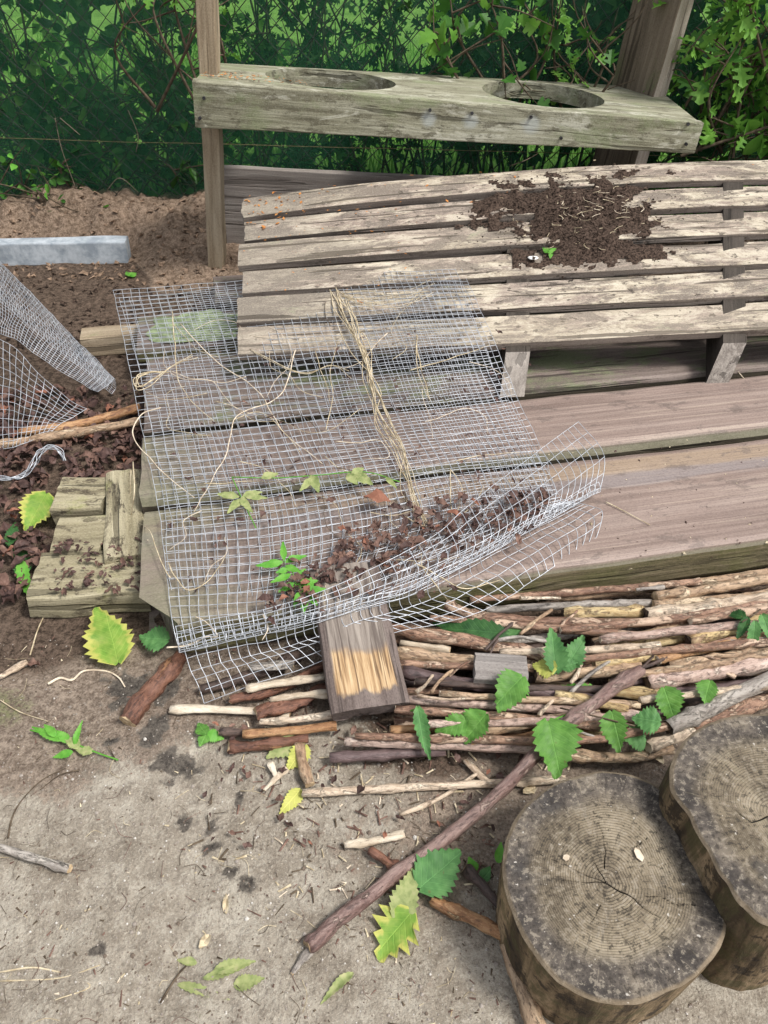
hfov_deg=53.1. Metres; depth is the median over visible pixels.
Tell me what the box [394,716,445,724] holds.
stick
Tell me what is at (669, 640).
stick
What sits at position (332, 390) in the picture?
dried vine
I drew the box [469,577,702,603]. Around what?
stick
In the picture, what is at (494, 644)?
twig
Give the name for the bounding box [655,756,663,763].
dead leaf
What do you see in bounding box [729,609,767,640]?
nettle
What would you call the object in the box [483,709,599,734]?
stick
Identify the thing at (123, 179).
dry stalk
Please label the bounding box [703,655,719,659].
twig
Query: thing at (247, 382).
dried vine
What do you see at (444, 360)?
dried vine
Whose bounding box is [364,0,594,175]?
hedge shrub
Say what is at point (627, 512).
grass straw
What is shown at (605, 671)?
stick
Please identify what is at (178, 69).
hawthorn twig
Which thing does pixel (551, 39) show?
hawthorn twig
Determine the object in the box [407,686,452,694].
stick
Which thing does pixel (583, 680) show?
twig
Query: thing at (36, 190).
creeping weed
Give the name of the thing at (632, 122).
mud kitchen shelf
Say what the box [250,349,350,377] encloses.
dried vine
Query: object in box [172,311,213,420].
dried vine
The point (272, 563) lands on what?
green sprig
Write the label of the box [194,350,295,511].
dried vine
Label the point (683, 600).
stick
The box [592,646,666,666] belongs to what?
stick
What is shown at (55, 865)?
stick
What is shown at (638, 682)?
stick
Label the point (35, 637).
grass straw
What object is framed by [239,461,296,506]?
dried vine
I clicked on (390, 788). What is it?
stick
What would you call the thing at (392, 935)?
nettle leaf
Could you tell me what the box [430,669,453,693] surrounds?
twig
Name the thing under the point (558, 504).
wire sheet
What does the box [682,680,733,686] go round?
stick
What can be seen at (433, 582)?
dried vine
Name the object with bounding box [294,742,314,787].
stick
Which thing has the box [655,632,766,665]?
stick
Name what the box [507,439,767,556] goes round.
litter
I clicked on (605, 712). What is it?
stick
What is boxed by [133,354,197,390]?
dried vine
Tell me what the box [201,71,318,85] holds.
petals
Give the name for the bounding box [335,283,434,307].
dried vine
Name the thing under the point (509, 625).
twig
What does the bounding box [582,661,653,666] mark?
stick
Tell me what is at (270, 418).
dried vine
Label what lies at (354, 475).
climbing weed
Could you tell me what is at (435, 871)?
nettle leaf
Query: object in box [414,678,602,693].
stick
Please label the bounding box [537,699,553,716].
twig
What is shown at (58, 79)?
tall weeds
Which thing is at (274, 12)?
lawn
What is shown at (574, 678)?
twig
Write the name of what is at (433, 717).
stick
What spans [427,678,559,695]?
stick
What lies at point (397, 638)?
stick
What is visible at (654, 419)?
wooden plank
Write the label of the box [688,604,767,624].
stick
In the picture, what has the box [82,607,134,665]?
nettle leaf
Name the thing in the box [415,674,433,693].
twig
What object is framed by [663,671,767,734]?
stick
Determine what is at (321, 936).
stick
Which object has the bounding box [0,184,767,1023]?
ground
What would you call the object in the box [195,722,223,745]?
weed
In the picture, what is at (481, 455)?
dried vine
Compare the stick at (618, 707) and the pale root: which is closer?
the stick at (618, 707)
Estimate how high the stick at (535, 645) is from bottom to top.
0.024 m
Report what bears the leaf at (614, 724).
on the stick at (583, 756)
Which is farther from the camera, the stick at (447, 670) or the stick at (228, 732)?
the stick at (447, 670)
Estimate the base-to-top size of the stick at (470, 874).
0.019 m
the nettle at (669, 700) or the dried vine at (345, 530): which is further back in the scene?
the dried vine at (345, 530)
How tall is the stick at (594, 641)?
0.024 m
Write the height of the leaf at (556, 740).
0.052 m
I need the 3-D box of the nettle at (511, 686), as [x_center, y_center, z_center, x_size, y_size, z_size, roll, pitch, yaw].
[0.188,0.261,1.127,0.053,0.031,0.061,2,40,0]
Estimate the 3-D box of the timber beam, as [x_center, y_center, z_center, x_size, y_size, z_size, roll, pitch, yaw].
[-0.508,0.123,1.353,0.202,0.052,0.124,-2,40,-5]
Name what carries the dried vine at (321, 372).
on the wire sheet
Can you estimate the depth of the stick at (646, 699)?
1.14 m
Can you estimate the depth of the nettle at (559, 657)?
1.18 m
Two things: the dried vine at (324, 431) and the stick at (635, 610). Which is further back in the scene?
the dried vine at (324, 431)
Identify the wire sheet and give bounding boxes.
[113,269,604,703]
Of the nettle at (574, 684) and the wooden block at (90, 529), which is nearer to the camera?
the nettle at (574, 684)
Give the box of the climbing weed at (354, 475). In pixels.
[217,467,399,527]
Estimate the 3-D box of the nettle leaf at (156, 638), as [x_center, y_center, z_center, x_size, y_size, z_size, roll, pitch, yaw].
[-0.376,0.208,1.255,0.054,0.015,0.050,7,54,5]
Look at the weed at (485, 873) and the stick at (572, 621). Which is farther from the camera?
the stick at (572, 621)
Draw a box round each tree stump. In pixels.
[495,771,725,1023]
[659,714,767,990]
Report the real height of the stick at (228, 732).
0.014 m
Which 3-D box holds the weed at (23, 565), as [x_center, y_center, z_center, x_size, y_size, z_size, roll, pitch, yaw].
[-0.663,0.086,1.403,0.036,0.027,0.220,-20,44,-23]
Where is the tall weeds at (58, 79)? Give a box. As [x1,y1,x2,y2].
[0,0,330,171]
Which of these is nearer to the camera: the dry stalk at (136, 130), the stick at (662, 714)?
the stick at (662, 714)
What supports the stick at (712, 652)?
on the ground at (150, 776)
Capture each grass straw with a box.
[0,700,49,721]
[0,965,99,981]
[0,967,90,999]
[29,618,42,654]
[131,462,134,514]
[606,502,649,524]
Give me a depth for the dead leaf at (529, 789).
1.09 m
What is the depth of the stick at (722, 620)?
1.32 m
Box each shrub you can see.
[0,0,100,191]
[0,47,282,197]
[30,0,257,193]
[219,0,425,173]
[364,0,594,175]
[489,0,723,190]
[662,0,767,213]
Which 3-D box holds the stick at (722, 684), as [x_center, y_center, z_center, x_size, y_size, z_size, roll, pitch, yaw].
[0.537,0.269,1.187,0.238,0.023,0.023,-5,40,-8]
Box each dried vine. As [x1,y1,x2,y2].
[132,407,194,497]
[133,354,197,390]
[139,523,170,577]
[145,391,206,399]
[163,351,245,382]
[166,386,208,435]
[167,616,217,648]
[168,557,224,590]
[169,510,201,549]
[170,370,255,414]
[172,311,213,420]
[180,323,322,463]
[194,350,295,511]
[195,320,271,337]
[204,478,290,483]
[215,401,273,421]
[228,398,313,401]
[233,411,299,451]
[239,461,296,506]
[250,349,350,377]
[262,412,321,444]
[262,614,268,639]
[267,326,291,393]
[269,351,321,397]
[275,408,360,432]
[315,351,329,400]
[317,495,361,561]
[324,456,375,474]
[325,341,337,429]
[329,287,432,530]
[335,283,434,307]
[336,440,389,458]
[344,333,387,368]
[369,511,431,517]
[373,292,432,306]
[387,489,421,563]
[391,292,418,359]
[395,557,461,561]
[405,486,483,526]
[410,345,488,370]
[413,334,429,398]
[413,563,499,588]
[414,331,446,401]
[421,564,447,599]
[425,408,487,432]
[449,468,461,516]
[455,452,519,460]
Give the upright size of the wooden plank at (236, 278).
0.038 m
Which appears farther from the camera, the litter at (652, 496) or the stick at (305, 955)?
the litter at (652, 496)
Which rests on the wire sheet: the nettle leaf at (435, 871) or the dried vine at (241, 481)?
the dried vine at (241, 481)
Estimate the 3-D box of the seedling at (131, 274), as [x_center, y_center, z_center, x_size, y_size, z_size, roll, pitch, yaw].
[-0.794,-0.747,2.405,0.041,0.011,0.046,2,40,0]
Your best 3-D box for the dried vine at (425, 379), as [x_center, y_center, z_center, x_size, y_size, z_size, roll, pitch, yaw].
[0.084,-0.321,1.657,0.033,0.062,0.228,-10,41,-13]
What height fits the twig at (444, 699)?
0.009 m
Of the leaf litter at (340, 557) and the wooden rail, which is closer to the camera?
the leaf litter at (340, 557)
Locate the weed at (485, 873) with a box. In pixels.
[467,842,503,881]
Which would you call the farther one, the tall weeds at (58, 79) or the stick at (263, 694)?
the tall weeds at (58, 79)
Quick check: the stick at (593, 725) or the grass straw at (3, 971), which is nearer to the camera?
the grass straw at (3, 971)
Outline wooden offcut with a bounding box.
[309,562,410,720]
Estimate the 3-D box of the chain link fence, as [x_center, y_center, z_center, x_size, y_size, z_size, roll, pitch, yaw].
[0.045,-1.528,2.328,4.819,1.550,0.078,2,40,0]
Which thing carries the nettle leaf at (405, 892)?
on the nettle leaf at (392, 935)
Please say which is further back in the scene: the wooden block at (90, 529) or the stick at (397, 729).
the wooden block at (90, 529)
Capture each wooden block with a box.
[49,477,105,524]
[50,515,105,552]
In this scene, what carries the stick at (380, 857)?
on the ground at (150, 776)
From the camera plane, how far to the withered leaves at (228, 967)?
0.90 m
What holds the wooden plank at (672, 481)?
on the ground at (150, 776)
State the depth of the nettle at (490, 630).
1.25 m
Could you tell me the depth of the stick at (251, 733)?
1.13 m
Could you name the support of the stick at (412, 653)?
on the stick
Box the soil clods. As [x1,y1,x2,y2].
[0,187,232,364]
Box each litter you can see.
[0,382,144,603]
[168,329,550,624]
[202,644,607,847]
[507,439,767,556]
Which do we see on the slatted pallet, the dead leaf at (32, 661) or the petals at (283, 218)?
the petals at (283, 218)
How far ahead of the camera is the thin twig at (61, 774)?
1.09 m
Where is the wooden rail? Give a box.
[80,324,137,356]
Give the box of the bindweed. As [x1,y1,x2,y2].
[683,72,767,243]
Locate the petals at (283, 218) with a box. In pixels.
[244,164,753,290]
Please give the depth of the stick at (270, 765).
1.10 m
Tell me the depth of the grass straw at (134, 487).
1.43 m
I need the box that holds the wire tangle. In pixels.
[0,444,65,480]
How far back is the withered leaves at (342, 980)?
0.89 m
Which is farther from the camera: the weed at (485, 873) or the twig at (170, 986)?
the weed at (485, 873)
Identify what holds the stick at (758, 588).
on the ground at (150, 776)
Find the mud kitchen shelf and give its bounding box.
[192,0,703,268]
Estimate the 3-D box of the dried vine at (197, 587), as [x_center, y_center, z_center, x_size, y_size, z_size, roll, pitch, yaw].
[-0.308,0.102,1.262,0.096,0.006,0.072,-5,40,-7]
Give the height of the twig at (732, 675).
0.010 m
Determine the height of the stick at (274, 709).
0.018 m
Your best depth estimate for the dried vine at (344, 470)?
1.47 m
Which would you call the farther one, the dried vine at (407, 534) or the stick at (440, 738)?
the dried vine at (407, 534)
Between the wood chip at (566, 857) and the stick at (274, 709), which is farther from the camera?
the stick at (274, 709)
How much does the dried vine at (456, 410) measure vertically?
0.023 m
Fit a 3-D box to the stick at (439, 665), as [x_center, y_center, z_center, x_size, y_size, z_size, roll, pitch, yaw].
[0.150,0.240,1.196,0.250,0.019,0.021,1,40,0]
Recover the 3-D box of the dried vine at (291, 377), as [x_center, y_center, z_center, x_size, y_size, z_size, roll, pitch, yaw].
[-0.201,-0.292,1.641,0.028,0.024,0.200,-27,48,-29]
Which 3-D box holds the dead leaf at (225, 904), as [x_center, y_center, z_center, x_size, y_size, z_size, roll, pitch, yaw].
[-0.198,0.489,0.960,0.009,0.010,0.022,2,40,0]
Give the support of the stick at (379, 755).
on the ground at (150, 776)
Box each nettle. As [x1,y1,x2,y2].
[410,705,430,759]
[433,618,521,639]
[435,708,489,744]
[495,668,529,712]
[532,628,586,677]
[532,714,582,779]
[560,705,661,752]
[565,683,590,685]
[654,679,718,718]
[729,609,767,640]
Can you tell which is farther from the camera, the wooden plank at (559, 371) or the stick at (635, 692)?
the wooden plank at (559, 371)
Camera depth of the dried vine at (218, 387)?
1.64 m
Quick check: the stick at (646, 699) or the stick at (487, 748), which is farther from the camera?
the stick at (646, 699)
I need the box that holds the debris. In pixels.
[0,633,590,1023]
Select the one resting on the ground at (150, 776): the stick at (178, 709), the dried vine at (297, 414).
the stick at (178, 709)
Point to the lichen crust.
(163, 333)
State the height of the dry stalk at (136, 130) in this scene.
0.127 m
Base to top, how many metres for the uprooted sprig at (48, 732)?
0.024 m
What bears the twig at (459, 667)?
on the stick at (439, 665)
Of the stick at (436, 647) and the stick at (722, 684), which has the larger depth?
the stick at (436, 647)
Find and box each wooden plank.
[136,305,697,362]
[139,375,767,513]
[139,439,767,653]
[144,335,767,437]
[213,275,627,310]
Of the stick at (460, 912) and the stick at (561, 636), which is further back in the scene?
the stick at (561, 636)
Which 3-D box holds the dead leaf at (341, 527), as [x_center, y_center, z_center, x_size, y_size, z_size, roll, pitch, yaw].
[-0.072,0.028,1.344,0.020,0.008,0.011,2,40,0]
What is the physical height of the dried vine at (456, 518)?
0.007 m
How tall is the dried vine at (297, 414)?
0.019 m
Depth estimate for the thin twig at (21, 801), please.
1.06 m
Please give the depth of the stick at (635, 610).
1.28 m
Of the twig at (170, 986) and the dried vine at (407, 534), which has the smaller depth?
the twig at (170, 986)
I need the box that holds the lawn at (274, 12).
[0,0,767,215]
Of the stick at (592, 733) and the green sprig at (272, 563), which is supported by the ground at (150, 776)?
the stick at (592, 733)
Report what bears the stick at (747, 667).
on the stick at (689, 684)
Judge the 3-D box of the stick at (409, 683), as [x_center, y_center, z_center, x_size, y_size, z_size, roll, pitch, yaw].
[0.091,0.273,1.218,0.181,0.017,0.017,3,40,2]
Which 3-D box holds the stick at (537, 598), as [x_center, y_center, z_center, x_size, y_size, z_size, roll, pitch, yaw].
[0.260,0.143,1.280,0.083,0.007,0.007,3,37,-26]
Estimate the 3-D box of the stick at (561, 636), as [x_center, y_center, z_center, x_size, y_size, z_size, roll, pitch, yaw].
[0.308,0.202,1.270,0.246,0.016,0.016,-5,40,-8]
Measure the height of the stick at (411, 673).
0.023 m
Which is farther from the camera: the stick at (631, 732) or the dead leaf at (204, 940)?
the stick at (631, 732)
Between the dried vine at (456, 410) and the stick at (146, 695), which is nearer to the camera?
the stick at (146, 695)
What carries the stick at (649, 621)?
on the stick at (572, 621)
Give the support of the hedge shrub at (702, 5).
on the ground at (150, 776)
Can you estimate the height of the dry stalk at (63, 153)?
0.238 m
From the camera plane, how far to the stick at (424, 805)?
1.06 m
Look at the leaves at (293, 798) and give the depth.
1.11 m
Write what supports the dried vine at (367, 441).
on the wire sheet
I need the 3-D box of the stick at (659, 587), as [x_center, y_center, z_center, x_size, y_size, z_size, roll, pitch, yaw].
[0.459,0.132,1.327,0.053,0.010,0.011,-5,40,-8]
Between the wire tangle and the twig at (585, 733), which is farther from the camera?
the wire tangle
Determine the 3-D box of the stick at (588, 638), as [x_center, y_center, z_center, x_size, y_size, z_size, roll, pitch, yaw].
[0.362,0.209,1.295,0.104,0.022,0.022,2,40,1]
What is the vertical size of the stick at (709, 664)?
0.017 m
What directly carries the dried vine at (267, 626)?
on the wire sheet
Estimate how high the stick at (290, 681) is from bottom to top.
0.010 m
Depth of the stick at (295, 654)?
1.21 m
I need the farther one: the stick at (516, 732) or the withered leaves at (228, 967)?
the stick at (516, 732)
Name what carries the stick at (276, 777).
on the ground at (150, 776)
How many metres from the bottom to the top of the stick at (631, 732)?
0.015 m
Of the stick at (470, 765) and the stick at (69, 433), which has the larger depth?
the stick at (69, 433)
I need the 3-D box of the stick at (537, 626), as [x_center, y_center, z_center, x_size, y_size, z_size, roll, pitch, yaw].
[0.244,0.187,1.251,0.341,0.017,0.019,4,40,4]
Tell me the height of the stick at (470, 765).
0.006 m
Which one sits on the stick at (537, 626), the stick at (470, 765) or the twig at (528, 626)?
the twig at (528, 626)
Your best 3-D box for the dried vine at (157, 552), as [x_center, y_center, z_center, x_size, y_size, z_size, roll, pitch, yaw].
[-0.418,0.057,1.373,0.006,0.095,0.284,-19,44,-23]
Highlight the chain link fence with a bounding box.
[0,0,767,241]
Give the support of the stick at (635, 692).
on the stick
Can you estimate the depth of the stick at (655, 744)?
1.11 m
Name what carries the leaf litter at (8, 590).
on the ground at (150, 776)
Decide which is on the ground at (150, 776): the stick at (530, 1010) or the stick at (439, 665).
the stick at (530, 1010)
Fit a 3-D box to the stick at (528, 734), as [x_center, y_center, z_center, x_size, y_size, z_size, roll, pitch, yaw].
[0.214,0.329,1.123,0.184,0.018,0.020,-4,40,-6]
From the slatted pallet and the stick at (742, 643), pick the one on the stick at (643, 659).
the stick at (742, 643)
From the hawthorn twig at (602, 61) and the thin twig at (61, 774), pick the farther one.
the hawthorn twig at (602, 61)
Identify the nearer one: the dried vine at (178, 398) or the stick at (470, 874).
the stick at (470, 874)
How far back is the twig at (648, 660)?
1.19 m
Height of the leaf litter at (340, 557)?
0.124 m
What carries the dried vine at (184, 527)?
on the wire sheet
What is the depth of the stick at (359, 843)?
1.02 m
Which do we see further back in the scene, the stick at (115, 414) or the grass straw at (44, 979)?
the stick at (115, 414)
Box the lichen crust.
[147,309,237,342]
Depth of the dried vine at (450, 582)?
1.27 m
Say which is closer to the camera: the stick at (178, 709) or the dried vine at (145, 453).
the stick at (178, 709)
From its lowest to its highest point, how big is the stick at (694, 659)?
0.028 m
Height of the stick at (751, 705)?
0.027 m
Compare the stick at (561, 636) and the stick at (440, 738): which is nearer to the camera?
the stick at (440, 738)
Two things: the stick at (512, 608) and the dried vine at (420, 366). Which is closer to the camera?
the stick at (512, 608)
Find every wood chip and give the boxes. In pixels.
[563,854,569,860]
[634,847,643,861]
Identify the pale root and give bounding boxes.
[47,669,125,686]
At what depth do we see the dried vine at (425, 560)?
1.30 m
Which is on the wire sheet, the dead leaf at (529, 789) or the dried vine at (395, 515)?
the dried vine at (395, 515)
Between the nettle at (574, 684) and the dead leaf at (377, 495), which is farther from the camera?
the dead leaf at (377, 495)
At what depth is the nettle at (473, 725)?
1.10 m
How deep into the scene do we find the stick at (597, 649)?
1.21 m
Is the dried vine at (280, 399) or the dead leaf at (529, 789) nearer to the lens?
the dead leaf at (529, 789)
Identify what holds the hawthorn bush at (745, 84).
attached to the chain link fence
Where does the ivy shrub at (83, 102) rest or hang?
on the ground at (150, 776)
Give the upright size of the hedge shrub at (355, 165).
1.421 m
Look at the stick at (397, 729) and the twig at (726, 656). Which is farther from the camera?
the twig at (726, 656)
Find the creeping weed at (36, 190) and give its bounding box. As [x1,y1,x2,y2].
[0,145,108,213]
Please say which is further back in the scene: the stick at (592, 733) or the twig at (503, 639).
the twig at (503, 639)
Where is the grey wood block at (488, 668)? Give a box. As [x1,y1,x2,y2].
[473,653,528,684]
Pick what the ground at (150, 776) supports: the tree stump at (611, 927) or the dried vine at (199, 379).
the tree stump at (611, 927)
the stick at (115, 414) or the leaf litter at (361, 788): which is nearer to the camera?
the leaf litter at (361, 788)
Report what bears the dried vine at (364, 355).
on the wire sheet
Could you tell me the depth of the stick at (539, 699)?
1.14 m
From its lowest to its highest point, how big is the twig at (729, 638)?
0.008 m
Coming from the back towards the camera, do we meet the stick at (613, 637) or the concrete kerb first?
the concrete kerb
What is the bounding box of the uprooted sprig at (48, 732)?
[30,720,117,760]
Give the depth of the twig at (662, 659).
1.19 m
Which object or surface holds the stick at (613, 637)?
on the stick at (705, 637)
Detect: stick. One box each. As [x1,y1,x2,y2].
[0,417,142,449]
[0,660,27,679]
[0,843,72,872]
[18,403,140,436]
[119,650,187,726]
[168,704,290,716]
[199,650,302,694]
[218,727,242,736]
[227,733,308,753]
[229,662,323,704]
[242,720,336,738]
[245,673,324,692]
[249,660,293,670]
[253,683,325,720]
[260,710,331,724]
[263,765,288,790]
[266,761,276,775]
[269,689,327,701]
[290,947,313,974]
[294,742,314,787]
[301,775,565,796]
[303,665,645,952]
[329,749,446,762]
[344,737,532,753]
[344,830,405,848]
[354,732,535,745]
[367,846,398,869]
[389,725,436,733]
[392,624,544,660]
[394,705,601,731]
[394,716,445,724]
[395,636,430,643]
[397,646,473,661]
[399,639,450,652]
[399,770,480,815]
[400,660,533,671]
[402,666,611,711]
[402,668,472,671]
[404,679,431,686]
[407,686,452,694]
[409,695,600,713]
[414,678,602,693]
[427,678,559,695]
[428,709,638,727]
[429,896,500,940]
[430,615,639,640]
[431,708,505,718]
[439,690,640,708]
[443,600,688,627]
[453,642,543,654]
[461,864,496,908]
[463,758,488,779]
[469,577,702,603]
[471,728,588,744]
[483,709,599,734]
[485,599,651,612]
[496,728,533,735]
[499,641,661,654]
[500,944,545,1023]
[505,628,640,643]
[519,596,560,599]
[521,707,657,730]
[529,681,588,684]
[532,662,641,683]
[554,690,628,711]
[559,599,767,633]
[560,568,767,601]
[561,603,644,617]
[569,636,598,640]
[571,745,674,763]
[577,722,670,744]
[577,727,628,736]
[582,638,767,662]
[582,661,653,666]
[589,623,706,645]
[590,635,684,654]
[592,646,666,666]
[598,620,762,643]
[598,698,702,710]
[608,678,644,685]
[615,686,658,699]
[635,584,664,590]
[638,685,767,704]
[641,650,767,677]
[642,591,767,617]
[642,658,767,688]
[644,727,695,753]
[651,574,767,599]
[651,588,767,606]
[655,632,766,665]
[657,707,684,716]
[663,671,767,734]
[665,647,767,665]
[676,677,753,691]
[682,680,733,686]
[684,615,758,643]
[685,650,729,657]
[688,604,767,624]
[694,693,767,729]
[707,619,738,623]
[726,584,767,592]
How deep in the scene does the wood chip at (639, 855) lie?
0.90 m
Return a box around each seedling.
[125,271,136,276]
[543,247,555,258]
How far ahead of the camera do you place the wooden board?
1.43 m
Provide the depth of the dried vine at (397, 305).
1.77 m
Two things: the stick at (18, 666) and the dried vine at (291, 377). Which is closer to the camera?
the stick at (18, 666)
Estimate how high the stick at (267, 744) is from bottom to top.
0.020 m
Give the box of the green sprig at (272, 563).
[255,542,325,611]
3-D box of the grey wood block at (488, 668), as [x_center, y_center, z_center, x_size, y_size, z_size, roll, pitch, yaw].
[0.177,0.246,1.179,0.083,0.032,0.056,5,40,4]
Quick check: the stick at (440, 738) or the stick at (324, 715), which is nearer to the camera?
the stick at (440, 738)
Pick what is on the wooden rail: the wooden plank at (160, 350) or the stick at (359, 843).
the wooden plank at (160, 350)
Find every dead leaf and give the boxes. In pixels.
[27,658,39,665]
[199,934,210,948]
[222,894,228,913]
[338,524,346,530]
[363,488,390,502]
[523,786,536,793]
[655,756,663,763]
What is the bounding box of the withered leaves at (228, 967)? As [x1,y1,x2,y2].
[177,956,264,999]
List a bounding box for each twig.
[7,768,65,838]
[40,769,79,789]
[114,0,240,111]
[159,965,186,1002]
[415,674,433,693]
[417,693,474,700]
[418,0,572,106]
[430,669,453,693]
[449,659,471,676]
[484,622,513,650]
[489,637,499,652]
[498,635,546,642]
[519,608,552,634]
[532,0,667,107]
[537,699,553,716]
[554,610,577,632]
[569,661,610,691]
[569,665,582,683]
[580,732,593,735]
[614,655,653,696]
[618,656,666,673]
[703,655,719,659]
[709,631,763,642]
[714,655,737,657]
[726,673,736,678]
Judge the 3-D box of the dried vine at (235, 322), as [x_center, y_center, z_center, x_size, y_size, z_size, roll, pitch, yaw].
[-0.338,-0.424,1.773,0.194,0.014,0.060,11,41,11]
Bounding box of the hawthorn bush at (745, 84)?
[643,0,767,157]
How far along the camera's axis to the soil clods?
2.40 m
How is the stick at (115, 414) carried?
on the ground at (150, 776)
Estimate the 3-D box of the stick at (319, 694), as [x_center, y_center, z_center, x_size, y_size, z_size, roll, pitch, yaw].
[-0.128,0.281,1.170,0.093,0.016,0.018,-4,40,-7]
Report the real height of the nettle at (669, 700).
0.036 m
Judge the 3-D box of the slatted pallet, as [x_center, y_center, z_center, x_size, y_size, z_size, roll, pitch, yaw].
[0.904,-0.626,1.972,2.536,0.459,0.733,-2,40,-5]
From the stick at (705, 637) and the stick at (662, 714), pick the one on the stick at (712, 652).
the stick at (705, 637)
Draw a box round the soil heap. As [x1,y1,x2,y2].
[440,160,701,279]
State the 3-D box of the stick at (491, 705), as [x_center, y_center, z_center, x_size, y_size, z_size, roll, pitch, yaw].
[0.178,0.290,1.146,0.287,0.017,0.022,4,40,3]
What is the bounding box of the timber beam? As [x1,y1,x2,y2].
[26,551,151,617]
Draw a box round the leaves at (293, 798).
[266,735,310,813]
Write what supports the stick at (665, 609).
on the stick at (722, 620)
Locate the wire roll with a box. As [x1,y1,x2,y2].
[0,263,115,448]
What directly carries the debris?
on the ground at (150, 776)
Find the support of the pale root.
on the ground at (150, 776)
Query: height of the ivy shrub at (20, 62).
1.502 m
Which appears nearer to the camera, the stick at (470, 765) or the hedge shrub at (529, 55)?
the stick at (470, 765)
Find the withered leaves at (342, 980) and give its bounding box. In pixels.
[320,972,353,1004]
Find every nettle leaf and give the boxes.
[18,491,53,531]
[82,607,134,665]
[139,625,169,651]
[372,904,419,962]
[389,867,418,917]
[412,848,461,899]
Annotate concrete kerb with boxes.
[0,236,130,265]
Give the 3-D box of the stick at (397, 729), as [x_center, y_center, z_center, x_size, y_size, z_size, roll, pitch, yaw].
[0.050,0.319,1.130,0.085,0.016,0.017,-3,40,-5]
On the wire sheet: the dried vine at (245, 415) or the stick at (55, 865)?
the dried vine at (245, 415)
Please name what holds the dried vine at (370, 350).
on the wire sheet
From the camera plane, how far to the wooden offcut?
1.18 m
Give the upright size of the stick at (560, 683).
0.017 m
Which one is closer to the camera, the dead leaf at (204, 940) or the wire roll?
the dead leaf at (204, 940)
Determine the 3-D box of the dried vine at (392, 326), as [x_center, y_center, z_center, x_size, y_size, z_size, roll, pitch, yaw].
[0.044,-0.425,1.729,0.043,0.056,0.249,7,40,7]
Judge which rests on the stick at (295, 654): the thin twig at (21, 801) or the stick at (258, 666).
the stick at (258, 666)
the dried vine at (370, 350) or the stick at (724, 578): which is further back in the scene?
the dried vine at (370, 350)
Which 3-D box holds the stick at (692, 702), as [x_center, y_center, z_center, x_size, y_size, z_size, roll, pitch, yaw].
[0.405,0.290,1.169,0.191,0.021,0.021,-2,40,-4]
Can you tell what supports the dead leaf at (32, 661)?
on the ground at (150, 776)
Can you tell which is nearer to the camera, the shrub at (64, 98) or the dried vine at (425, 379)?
the dried vine at (425, 379)
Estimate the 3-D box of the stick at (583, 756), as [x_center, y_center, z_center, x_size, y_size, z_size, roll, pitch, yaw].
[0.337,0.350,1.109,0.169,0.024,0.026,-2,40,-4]
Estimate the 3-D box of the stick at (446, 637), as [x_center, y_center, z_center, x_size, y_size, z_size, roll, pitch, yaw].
[0.124,0.207,1.237,0.272,0.027,0.027,8,40,10]
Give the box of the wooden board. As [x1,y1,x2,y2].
[103,469,143,564]
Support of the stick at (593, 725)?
on the stick at (497, 730)
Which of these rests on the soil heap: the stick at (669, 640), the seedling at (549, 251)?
the seedling at (549, 251)
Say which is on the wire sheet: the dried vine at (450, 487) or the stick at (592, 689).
the dried vine at (450, 487)
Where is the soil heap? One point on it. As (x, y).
(589, 226)
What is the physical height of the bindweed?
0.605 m
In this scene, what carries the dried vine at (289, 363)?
on the wire sheet
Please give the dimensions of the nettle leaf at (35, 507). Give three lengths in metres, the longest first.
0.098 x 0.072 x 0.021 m
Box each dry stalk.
[55,118,75,187]
[107,178,137,191]
[128,110,138,151]
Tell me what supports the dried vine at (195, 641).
on the wire sheet
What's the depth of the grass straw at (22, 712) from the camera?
1.17 m
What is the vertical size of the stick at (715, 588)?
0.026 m
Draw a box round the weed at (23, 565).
[4,522,31,594]
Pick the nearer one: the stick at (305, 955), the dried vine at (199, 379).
the stick at (305, 955)
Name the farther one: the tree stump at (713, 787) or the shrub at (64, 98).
the shrub at (64, 98)
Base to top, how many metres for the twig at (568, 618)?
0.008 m
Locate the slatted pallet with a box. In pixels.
[237,160,767,396]
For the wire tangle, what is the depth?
1.56 m
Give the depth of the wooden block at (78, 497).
1.48 m
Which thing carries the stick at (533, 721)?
on the stick at (497, 730)

